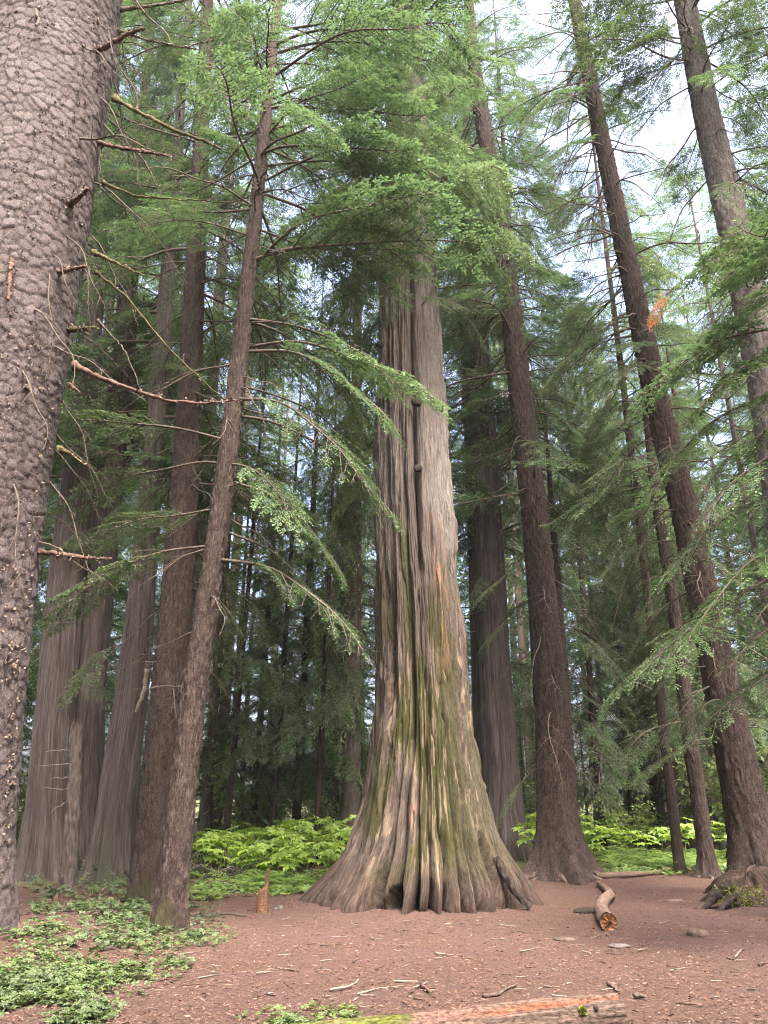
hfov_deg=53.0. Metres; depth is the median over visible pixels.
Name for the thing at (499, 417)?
conifer tree
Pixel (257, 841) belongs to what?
broadleaf plant
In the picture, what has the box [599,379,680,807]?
hemlock tree
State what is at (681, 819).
leafy bush
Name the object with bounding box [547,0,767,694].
spruce tree
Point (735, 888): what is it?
nurse stump
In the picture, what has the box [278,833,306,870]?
broadleaf plant
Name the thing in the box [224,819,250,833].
broadleaf plant
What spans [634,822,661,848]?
broadleaf plant
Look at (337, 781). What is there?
conifer tree
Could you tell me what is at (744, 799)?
hemlock tree
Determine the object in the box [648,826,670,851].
broadleaf plant
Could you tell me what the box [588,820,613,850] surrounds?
broadleaf plant
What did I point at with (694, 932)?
rock
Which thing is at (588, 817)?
broadleaf plant
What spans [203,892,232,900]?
fern
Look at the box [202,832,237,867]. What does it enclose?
broadleaf plant
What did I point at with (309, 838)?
broadleaf plant
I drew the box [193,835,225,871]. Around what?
broadleaf plant
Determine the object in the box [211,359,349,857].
conifer tree
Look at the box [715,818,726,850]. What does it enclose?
broadleaf plant
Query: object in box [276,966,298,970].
stick
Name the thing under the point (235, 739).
conifer tree
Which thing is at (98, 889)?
shrub
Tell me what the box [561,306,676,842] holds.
hemlock tree
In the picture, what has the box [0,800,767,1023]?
ground
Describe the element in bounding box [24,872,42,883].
shrub
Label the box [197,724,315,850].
leafy bush
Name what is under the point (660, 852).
fern
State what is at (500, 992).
stick
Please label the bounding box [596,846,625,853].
fern
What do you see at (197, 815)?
young conifer
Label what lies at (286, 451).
hemlock tree
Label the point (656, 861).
fern
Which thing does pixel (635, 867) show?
ground cover
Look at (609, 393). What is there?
hemlock tree
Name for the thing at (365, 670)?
hemlock tree
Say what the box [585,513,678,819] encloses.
hemlock tree
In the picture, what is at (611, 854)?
fern
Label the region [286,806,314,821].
leafy bush
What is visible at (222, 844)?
broadleaf plant
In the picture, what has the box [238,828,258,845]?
broadleaf plant
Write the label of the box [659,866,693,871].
old log
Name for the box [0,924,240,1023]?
ground cover
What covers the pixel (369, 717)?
hemlock tree
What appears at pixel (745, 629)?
hemlock tree
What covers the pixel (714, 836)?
broadleaf plant
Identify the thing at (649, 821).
broadleaf plant
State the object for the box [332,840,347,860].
broadleaf plant
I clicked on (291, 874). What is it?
fern
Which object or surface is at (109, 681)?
hemlock tree
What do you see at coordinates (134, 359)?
spruce tree
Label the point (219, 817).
hemlock tree
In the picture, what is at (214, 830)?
broadleaf plant
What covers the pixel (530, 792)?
leafy bush
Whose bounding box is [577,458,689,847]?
conifer tree
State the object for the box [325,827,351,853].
broadleaf plant
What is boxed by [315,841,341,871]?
broadleaf plant
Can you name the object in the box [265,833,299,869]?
broadleaf plant
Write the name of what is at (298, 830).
broadleaf plant
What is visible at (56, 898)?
rotten stump
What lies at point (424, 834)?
giant cedar tree
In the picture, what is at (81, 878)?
shrub
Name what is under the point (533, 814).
broadleaf plant
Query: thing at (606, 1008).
split log
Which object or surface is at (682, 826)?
broadleaf plant
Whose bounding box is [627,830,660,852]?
broadleaf plant
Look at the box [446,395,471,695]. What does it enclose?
hemlock tree
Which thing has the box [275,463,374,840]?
hemlock tree
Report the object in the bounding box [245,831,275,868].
broadleaf plant
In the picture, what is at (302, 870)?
fern
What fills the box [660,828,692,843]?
broadleaf plant
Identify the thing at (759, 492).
cedar tree
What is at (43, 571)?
cedar tree
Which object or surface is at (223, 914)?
stick
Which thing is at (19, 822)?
leafy bush
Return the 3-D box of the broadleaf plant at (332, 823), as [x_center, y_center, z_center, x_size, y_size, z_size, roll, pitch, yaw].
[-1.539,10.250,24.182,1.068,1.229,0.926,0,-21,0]
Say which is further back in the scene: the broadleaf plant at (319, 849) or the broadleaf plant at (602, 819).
the broadleaf plant at (602, 819)
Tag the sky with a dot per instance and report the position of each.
(670, 130)
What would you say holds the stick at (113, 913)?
on the ground at (424, 964)
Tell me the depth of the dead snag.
16.67 m
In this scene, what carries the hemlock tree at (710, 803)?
on the ground at (424, 964)
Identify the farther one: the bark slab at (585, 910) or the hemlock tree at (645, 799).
the hemlock tree at (645, 799)
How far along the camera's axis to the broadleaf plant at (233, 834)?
21.45 m
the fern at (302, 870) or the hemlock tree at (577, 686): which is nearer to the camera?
the fern at (302, 870)
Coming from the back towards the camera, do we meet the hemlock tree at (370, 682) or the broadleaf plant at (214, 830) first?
the hemlock tree at (370, 682)
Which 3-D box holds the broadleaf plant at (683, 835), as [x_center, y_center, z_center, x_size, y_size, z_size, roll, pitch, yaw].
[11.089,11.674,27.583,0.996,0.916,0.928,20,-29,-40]
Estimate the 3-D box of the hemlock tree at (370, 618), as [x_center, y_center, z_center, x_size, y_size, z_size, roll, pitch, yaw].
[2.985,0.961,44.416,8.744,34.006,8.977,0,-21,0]
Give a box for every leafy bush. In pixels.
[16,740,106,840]
[16,794,25,833]
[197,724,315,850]
[224,782,313,837]
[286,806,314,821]
[302,784,363,832]
[523,761,601,814]
[525,770,536,819]
[536,787,591,813]
[591,782,656,849]
[619,796,692,832]
[661,772,689,823]
[677,791,724,820]
[683,795,723,825]
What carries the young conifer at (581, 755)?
on the ground at (424, 964)
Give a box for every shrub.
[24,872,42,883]
[57,872,90,882]
[83,881,106,896]
[93,878,119,894]
[106,867,128,886]
[110,881,124,897]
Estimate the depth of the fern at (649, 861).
22.85 m
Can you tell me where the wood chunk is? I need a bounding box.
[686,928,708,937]
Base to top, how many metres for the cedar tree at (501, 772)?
35.300 m
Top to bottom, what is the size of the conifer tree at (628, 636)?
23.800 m
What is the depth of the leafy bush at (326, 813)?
28.92 m
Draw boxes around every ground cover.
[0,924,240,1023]
[21,878,150,933]
[121,890,227,939]
[196,871,315,895]
[235,1000,362,1023]
[594,855,726,874]
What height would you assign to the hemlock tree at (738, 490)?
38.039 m
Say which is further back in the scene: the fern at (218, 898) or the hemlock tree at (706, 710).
the hemlock tree at (706, 710)
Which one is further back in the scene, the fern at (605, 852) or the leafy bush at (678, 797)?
the leafy bush at (678, 797)
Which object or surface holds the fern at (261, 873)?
on the ground at (424, 964)
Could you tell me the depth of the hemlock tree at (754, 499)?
51.27 m
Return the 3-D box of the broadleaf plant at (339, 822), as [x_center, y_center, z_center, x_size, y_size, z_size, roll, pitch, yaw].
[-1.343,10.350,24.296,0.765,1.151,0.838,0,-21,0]
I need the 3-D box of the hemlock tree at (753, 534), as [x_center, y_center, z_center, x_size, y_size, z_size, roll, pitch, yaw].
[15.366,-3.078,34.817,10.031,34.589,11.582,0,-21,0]
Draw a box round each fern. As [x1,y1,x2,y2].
[189,868,220,878]
[189,870,233,883]
[189,881,220,892]
[189,894,205,901]
[192,890,222,897]
[201,869,260,881]
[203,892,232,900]
[230,877,285,891]
[234,870,294,887]
[234,878,271,889]
[236,870,287,880]
[240,870,284,892]
[244,874,294,885]
[255,875,310,886]
[263,867,314,876]
[266,871,318,876]
[269,878,316,892]
[273,874,313,892]
[276,876,317,886]
[282,881,312,891]
[287,869,325,882]
[591,848,620,854]
[593,845,632,854]
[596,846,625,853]
[597,858,644,866]
[600,854,634,866]
[601,855,631,865]
[602,853,629,859]
[609,856,649,866]
[610,848,645,862]
[613,841,647,854]
[620,851,649,861]
[632,856,664,863]
[637,857,668,867]
[644,850,672,858]
[644,858,669,864]
[650,848,670,855]
[651,859,695,873]
[658,858,695,865]
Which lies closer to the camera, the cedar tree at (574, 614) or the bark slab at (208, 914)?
the bark slab at (208, 914)
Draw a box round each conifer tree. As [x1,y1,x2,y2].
[199,283,371,825]
[199,317,309,831]
[199,362,333,829]
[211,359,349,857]
[263,392,371,863]
[283,319,375,838]
[442,1,650,743]
[519,353,682,849]
[536,49,730,873]
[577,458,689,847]
[590,308,733,851]
[637,278,767,789]
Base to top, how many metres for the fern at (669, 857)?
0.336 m
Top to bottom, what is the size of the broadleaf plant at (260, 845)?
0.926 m
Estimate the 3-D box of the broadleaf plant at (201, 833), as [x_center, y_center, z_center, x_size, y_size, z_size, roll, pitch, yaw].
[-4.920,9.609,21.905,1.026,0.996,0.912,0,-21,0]
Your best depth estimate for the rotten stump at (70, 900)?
13.89 m
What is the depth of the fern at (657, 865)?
22.19 m
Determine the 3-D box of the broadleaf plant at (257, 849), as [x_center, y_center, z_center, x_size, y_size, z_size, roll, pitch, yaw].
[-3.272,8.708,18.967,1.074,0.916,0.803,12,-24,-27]
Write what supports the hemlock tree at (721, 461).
on the ground at (424, 964)
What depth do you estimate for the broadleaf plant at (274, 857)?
19.18 m
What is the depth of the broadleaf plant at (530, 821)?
25.26 m
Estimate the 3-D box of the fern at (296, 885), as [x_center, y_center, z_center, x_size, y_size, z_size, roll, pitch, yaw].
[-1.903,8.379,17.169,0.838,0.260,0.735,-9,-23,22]
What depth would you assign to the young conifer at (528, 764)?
40.55 m
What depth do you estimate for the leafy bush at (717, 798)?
35.13 m
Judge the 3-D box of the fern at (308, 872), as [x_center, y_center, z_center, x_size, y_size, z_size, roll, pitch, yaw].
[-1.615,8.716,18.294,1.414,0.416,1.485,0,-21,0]
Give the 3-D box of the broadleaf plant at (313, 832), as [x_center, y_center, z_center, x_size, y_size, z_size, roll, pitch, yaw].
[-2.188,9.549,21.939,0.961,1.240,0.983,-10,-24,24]
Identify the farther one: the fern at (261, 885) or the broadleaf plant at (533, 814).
the broadleaf plant at (533, 814)
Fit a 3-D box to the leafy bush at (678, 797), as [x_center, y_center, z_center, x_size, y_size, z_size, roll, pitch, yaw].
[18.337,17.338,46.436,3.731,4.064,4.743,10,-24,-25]
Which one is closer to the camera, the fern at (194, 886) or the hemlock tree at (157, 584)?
the fern at (194, 886)
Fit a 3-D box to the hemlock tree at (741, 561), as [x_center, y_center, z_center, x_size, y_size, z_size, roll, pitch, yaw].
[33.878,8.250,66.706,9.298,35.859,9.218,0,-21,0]
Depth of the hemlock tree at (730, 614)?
37.61 m
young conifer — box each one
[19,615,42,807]
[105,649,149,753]
[195,721,233,833]
[225,637,312,813]
[514,680,536,813]
[516,728,534,840]
[521,743,536,811]
[569,674,627,842]
[649,724,767,838]
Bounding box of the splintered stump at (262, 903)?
[255,868,268,913]
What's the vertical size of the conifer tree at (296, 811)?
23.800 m
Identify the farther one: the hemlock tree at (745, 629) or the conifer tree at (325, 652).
the hemlock tree at (745, 629)
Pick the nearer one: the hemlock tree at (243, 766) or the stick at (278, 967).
the stick at (278, 967)
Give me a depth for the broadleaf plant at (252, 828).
22.06 m
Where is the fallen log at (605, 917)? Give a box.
[594,881,617,930]
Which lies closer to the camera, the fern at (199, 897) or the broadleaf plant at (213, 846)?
the fern at (199, 897)
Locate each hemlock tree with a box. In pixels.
[16,0,219,855]
[19,164,166,810]
[21,246,87,783]
[22,156,166,756]
[22,250,219,775]
[22,446,149,769]
[25,281,147,737]
[26,344,74,692]
[32,0,500,931]
[65,0,366,904]
[106,145,334,832]
[106,343,208,761]
[144,239,304,836]
[195,433,308,837]
[195,455,310,832]
[196,431,253,829]
[199,378,327,810]
[265,390,375,840]
[270,464,370,806]
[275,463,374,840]
[275,488,374,831]
[306,394,470,790]
[314,410,375,786]
[326,208,467,654]
[354,0,649,884]
[361,354,524,683]
[442,302,563,839]
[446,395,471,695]
[453,290,531,820]
[453,472,470,691]
[454,292,594,801]
[457,211,589,837]
[491,0,767,872]
[498,395,649,803]
[502,470,578,779]
[505,358,628,789]
[521,367,677,844]
[535,350,678,787]
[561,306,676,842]
[563,298,650,794]
[575,359,705,847]
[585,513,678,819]
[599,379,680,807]
[602,293,763,879]
[606,323,767,851]
[612,490,767,822]
[615,308,767,800]
[620,305,764,846]
[625,141,767,747]
[625,208,767,759]
[638,519,766,823]
[643,203,767,790]
[680,148,767,744]
[707,477,767,767]
[712,301,767,765]
[713,349,767,757]
[721,313,767,729]
[731,432,766,740]
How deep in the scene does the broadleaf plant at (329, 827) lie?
22.88 m
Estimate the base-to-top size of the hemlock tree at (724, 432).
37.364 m
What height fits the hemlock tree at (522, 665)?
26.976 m
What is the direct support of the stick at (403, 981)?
on the ground at (424, 964)
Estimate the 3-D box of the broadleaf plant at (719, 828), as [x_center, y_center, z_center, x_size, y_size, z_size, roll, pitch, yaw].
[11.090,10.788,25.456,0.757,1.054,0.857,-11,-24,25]
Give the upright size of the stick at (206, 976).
0.018 m
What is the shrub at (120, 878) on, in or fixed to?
on the ground at (424, 964)
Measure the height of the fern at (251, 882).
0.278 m
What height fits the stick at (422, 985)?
0.051 m
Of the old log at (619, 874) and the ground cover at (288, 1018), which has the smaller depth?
the ground cover at (288, 1018)
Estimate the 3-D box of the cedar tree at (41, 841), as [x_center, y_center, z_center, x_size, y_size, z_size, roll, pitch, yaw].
[-9.010,-8.125,26.153,8.514,37.720,7.194,17,-27,-37]
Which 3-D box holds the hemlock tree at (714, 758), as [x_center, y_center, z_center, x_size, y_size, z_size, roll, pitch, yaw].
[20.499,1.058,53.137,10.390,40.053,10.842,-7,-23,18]
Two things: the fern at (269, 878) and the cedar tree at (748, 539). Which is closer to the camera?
the fern at (269, 878)
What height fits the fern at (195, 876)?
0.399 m
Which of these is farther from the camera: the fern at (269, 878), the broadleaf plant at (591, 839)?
the broadleaf plant at (591, 839)
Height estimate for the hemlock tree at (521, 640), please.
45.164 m
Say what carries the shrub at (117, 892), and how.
on the ground at (424, 964)
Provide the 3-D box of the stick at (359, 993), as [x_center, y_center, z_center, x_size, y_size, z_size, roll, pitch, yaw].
[-0.063,4.667,7.535,0.099,0.047,0.726,-16,-26,34]
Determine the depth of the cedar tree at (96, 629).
22.24 m
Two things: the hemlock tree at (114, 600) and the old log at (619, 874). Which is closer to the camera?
the old log at (619, 874)
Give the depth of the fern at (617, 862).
22.35 m
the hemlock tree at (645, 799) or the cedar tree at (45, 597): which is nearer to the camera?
the hemlock tree at (645, 799)
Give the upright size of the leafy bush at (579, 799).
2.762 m
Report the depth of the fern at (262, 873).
18.03 m
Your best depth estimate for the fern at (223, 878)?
18.54 m
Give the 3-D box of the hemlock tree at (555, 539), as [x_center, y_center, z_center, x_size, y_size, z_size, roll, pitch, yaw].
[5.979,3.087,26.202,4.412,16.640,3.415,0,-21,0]
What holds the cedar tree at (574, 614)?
on the ground at (424, 964)
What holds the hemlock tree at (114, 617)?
on the ground at (424, 964)
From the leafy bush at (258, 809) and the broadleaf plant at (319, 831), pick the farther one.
the leafy bush at (258, 809)
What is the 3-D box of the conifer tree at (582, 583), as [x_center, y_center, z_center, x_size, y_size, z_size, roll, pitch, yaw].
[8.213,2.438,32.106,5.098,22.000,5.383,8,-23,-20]
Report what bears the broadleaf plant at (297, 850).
on the ground at (424, 964)
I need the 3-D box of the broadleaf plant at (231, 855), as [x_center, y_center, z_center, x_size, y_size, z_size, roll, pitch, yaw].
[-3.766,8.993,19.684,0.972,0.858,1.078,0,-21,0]
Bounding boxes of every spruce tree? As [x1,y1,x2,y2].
[0,0,256,935]
[49,26,335,867]
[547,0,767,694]
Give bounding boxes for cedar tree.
[15,3,255,881]
[23,334,74,745]
[24,301,79,718]
[24,482,58,731]
[28,0,261,870]
[49,0,302,884]
[105,283,183,729]
[144,542,211,747]
[242,0,545,914]
[265,109,381,856]
[363,72,590,778]
[429,72,639,859]
[526,319,614,822]
[706,0,767,578]
[728,398,767,747]
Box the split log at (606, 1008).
[301,992,628,1023]
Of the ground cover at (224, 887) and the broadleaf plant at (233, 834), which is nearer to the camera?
the ground cover at (224, 887)
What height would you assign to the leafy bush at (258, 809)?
3.455 m
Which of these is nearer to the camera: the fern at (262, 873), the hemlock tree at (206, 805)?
the fern at (262, 873)
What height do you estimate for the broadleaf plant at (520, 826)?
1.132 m
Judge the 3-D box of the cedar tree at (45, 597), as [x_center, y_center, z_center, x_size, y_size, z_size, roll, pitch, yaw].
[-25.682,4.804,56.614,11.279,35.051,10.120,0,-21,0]
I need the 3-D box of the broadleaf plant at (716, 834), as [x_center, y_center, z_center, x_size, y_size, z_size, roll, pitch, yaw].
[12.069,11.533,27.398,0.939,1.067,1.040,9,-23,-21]
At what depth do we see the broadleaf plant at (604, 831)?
23.58 m
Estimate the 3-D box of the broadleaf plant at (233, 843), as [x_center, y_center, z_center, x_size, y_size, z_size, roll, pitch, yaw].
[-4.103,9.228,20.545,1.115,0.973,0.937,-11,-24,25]
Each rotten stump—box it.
[48,894,58,906]
[64,898,72,905]
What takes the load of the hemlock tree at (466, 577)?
on the ground at (424, 964)
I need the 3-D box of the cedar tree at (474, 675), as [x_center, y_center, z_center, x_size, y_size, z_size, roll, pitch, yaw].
[3.450,-4.392,32.309,8.047,34.751,8.063,9,-23,-22]
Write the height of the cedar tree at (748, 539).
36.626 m
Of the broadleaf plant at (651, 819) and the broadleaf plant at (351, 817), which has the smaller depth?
the broadleaf plant at (351, 817)
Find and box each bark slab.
[192,913,221,916]
[573,907,594,913]
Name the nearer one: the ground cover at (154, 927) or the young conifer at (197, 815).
the ground cover at (154, 927)
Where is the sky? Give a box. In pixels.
[19,0,767,799]
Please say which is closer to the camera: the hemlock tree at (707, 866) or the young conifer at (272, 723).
the hemlock tree at (707, 866)
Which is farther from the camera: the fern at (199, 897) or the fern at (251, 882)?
the fern at (251, 882)
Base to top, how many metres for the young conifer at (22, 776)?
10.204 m
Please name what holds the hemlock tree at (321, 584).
on the ground at (424, 964)
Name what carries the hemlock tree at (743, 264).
on the ground at (424, 964)
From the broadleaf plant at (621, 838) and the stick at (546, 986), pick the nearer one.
the stick at (546, 986)
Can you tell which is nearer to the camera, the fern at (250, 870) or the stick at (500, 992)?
the stick at (500, 992)
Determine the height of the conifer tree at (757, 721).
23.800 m
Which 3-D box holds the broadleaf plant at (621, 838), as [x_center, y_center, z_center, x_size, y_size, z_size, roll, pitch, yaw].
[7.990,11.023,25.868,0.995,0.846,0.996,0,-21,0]
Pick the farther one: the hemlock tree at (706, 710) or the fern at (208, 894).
the hemlock tree at (706, 710)
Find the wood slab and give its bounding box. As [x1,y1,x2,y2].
[553,937,575,941]
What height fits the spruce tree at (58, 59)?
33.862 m
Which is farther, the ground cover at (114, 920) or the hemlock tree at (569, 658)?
the hemlock tree at (569, 658)
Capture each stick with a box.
[20,949,41,952]
[94,909,131,928]
[190,913,247,916]
[197,974,219,978]
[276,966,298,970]
[329,978,358,991]
[357,985,402,994]
[393,980,417,981]
[419,982,431,992]
[482,983,517,997]
[542,985,559,987]
[606,980,620,992]
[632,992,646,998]
[657,899,683,901]
[682,1001,699,1004]
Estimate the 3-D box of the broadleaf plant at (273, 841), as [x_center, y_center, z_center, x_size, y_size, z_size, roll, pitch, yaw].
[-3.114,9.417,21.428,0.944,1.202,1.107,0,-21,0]
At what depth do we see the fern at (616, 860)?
22.70 m
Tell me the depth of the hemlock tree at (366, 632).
54.71 m
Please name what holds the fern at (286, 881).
on the ground at (424, 964)
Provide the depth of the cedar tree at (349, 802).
26.77 m
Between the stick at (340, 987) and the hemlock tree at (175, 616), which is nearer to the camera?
the stick at (340, 987)
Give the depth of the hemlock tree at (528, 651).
65.25 m
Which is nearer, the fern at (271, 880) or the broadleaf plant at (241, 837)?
the fern at (271, 880)
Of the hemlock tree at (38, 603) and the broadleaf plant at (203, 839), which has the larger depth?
the hemlock tree at (38, 603)
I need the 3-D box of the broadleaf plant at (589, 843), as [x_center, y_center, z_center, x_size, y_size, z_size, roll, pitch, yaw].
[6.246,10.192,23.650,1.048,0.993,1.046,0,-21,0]
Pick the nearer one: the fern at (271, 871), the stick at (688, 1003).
the stick at (688, 1003)
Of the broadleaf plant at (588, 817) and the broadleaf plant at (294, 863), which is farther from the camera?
the broadleaf plant at (588, 817)
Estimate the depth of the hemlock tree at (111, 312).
31.26 m
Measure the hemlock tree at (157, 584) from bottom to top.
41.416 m
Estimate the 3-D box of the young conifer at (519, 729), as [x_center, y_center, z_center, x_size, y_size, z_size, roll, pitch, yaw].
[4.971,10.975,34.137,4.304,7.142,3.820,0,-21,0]
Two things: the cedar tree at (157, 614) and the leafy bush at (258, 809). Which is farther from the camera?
the cedar tree at (157, 614)
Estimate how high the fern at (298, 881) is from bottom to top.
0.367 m
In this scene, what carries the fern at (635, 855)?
on the ground at (424, 964)
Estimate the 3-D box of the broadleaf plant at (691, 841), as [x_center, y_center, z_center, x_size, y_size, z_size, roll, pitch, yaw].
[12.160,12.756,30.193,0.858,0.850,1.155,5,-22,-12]
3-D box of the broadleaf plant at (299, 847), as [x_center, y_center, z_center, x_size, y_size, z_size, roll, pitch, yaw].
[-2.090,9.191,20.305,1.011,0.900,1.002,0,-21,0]
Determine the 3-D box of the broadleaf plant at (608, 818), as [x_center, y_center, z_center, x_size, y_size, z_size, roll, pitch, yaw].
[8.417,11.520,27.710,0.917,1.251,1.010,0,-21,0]
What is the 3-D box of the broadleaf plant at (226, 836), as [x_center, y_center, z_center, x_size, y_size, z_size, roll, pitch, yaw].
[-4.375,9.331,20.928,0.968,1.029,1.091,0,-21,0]
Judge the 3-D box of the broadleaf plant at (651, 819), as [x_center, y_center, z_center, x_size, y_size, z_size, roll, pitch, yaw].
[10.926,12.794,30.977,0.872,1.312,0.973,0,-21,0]
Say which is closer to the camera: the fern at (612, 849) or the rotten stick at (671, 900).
the rotten stick at (671, 900)
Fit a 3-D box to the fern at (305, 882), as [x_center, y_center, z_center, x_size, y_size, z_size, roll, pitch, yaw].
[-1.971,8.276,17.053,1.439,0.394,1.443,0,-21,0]
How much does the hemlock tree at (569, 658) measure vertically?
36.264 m
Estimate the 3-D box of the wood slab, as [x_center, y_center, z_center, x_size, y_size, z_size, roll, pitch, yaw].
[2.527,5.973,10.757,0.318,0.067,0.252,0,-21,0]
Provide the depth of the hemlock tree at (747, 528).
59.70 m
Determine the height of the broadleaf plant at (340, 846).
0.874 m
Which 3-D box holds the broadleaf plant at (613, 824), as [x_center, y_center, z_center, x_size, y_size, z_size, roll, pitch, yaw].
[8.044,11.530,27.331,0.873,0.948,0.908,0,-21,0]
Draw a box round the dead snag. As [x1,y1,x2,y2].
[39,719,83,890]
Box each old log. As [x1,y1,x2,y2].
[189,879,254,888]
[594,869,668,878]
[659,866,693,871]
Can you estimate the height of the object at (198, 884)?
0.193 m
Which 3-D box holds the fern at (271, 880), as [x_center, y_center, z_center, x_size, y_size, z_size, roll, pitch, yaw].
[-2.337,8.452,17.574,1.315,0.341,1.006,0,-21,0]
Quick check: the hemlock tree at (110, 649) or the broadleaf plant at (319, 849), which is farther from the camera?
the hemlock tree at (110, 649)
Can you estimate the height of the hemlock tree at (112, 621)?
29.555 m
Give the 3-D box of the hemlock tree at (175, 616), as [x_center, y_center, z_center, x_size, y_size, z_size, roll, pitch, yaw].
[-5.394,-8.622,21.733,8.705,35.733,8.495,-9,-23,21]
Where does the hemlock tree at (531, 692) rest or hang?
on the ground at (424, 964)
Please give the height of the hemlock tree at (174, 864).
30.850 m
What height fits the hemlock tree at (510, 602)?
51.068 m
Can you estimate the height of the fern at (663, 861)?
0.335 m
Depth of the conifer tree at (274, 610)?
31.32 m
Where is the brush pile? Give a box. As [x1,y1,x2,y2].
[189,844,277,881]
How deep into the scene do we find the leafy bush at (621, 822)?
27.16 m
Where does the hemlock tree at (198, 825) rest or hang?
on the ground at (424, 964)
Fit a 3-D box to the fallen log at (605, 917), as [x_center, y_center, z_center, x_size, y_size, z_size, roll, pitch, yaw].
[4.363,7.601,15.124,0.434,0.286,7.360,-5,-22,14]
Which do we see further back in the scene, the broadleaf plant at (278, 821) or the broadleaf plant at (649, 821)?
the broadleaf plant at (649, 821)
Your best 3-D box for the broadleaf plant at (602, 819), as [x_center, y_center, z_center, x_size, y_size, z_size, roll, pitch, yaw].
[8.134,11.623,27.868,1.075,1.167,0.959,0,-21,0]
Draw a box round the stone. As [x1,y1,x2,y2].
[608,943,631,948]
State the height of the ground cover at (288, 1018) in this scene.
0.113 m
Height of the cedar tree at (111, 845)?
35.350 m
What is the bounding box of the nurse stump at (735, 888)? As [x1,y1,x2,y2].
[699,864,767,910]
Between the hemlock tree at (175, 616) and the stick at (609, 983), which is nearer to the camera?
the stick at (609, 983)
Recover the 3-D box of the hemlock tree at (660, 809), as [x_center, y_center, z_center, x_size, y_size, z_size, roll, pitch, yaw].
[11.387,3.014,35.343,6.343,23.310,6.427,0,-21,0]
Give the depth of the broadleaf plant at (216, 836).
20.01 m
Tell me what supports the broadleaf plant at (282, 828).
on the ground at (424, 964)
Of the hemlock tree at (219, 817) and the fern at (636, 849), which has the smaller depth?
the fern at (636, 849)
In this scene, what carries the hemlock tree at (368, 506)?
on the ground at (424, 964)
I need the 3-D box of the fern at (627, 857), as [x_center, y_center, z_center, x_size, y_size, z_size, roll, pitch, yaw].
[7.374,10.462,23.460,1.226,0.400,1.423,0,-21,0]
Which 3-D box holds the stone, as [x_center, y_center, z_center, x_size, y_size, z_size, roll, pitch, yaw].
[3.079,5.685,10.086,0.310,0.063,0.210,0,-21,0]
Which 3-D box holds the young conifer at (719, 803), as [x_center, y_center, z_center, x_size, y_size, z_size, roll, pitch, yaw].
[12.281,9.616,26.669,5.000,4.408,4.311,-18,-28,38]
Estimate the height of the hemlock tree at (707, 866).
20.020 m
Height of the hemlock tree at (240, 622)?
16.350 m
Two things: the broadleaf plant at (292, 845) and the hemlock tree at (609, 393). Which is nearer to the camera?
the broadleaf plant at (292, 845)
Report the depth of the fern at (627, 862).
22.10 m
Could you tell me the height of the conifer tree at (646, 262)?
33.000 m
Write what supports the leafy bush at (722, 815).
on the ground at (424, 964)
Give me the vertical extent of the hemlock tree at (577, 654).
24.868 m
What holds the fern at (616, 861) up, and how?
on the ground at (424, 964)
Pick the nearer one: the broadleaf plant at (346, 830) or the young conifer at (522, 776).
the broadleaf plant at (346, 830)
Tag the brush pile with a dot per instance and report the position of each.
(224, 870)
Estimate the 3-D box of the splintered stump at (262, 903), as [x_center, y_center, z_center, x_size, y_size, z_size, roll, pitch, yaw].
[-2.173,6.820,13.766,0.242,0.852,0.192,0,-21,0]
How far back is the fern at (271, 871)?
17.48 m
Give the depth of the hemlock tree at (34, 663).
33.68 m
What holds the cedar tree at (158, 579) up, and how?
on the ground at (424, 964)
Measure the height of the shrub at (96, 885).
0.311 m
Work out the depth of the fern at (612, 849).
24.53 m
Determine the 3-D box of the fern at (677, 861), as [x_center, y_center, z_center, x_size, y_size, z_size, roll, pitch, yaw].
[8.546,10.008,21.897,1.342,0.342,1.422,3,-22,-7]
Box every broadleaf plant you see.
[191,837,230,871]
[192,833,222,859]
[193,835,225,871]
[194,843,229,875]
[195,831,229,841]
[196,828,229,835]
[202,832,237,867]
[215,835,237,869]
[220,845,254,865]
[221,832,247,865]
[222,838,253,864]
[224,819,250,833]
[227,833,253,863]
[227,843,267,868]
[228,845,273,870]
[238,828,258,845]
[242,832,275,872]
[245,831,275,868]
[246,827,274,861]
[255,844,297,876]
[258,827,285,872]
[263,824,297,869]
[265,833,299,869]
[271,845,305,869]
[272,819,293,830]
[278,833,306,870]
[278,851,308,875]
[279,844,311,871]
[280,819,318,868]
[287,842,319,873]
[289,824,321,868]
[297,815,331,865]
[297,836,337,877]
[299,835,322,867]
[315,817,345,865]
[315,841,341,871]
[320,819,345,859]
[321,843,344,864]
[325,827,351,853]
[330,821,351,840]
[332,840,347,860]
[342,815,356,837]
[511,823,535,861]
[525,815,535,834]
[526,811,536,828]
[579,814,598,841]
[581,822,607,855]
[582,828,604,850]
[586,825,615,861]
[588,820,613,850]
[594,816,614,849]
[602,823,622,849]
[604,813,628,848]
[609,826,636,853]
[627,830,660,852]
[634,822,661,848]
[641,814,665,849]
[643,813,660,847]
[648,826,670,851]
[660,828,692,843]
[680,817,694,859]
[681,825,694,851]
[683,830,695,847]
[688,823,718,837]
[711,821,726,851]
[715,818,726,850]
[715,821,725,850]
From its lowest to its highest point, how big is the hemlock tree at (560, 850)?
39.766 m
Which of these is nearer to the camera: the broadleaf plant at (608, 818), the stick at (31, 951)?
the stick at (31, 951)
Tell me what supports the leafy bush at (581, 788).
on the ground at (424, 964)
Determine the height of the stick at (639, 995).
0.045 m

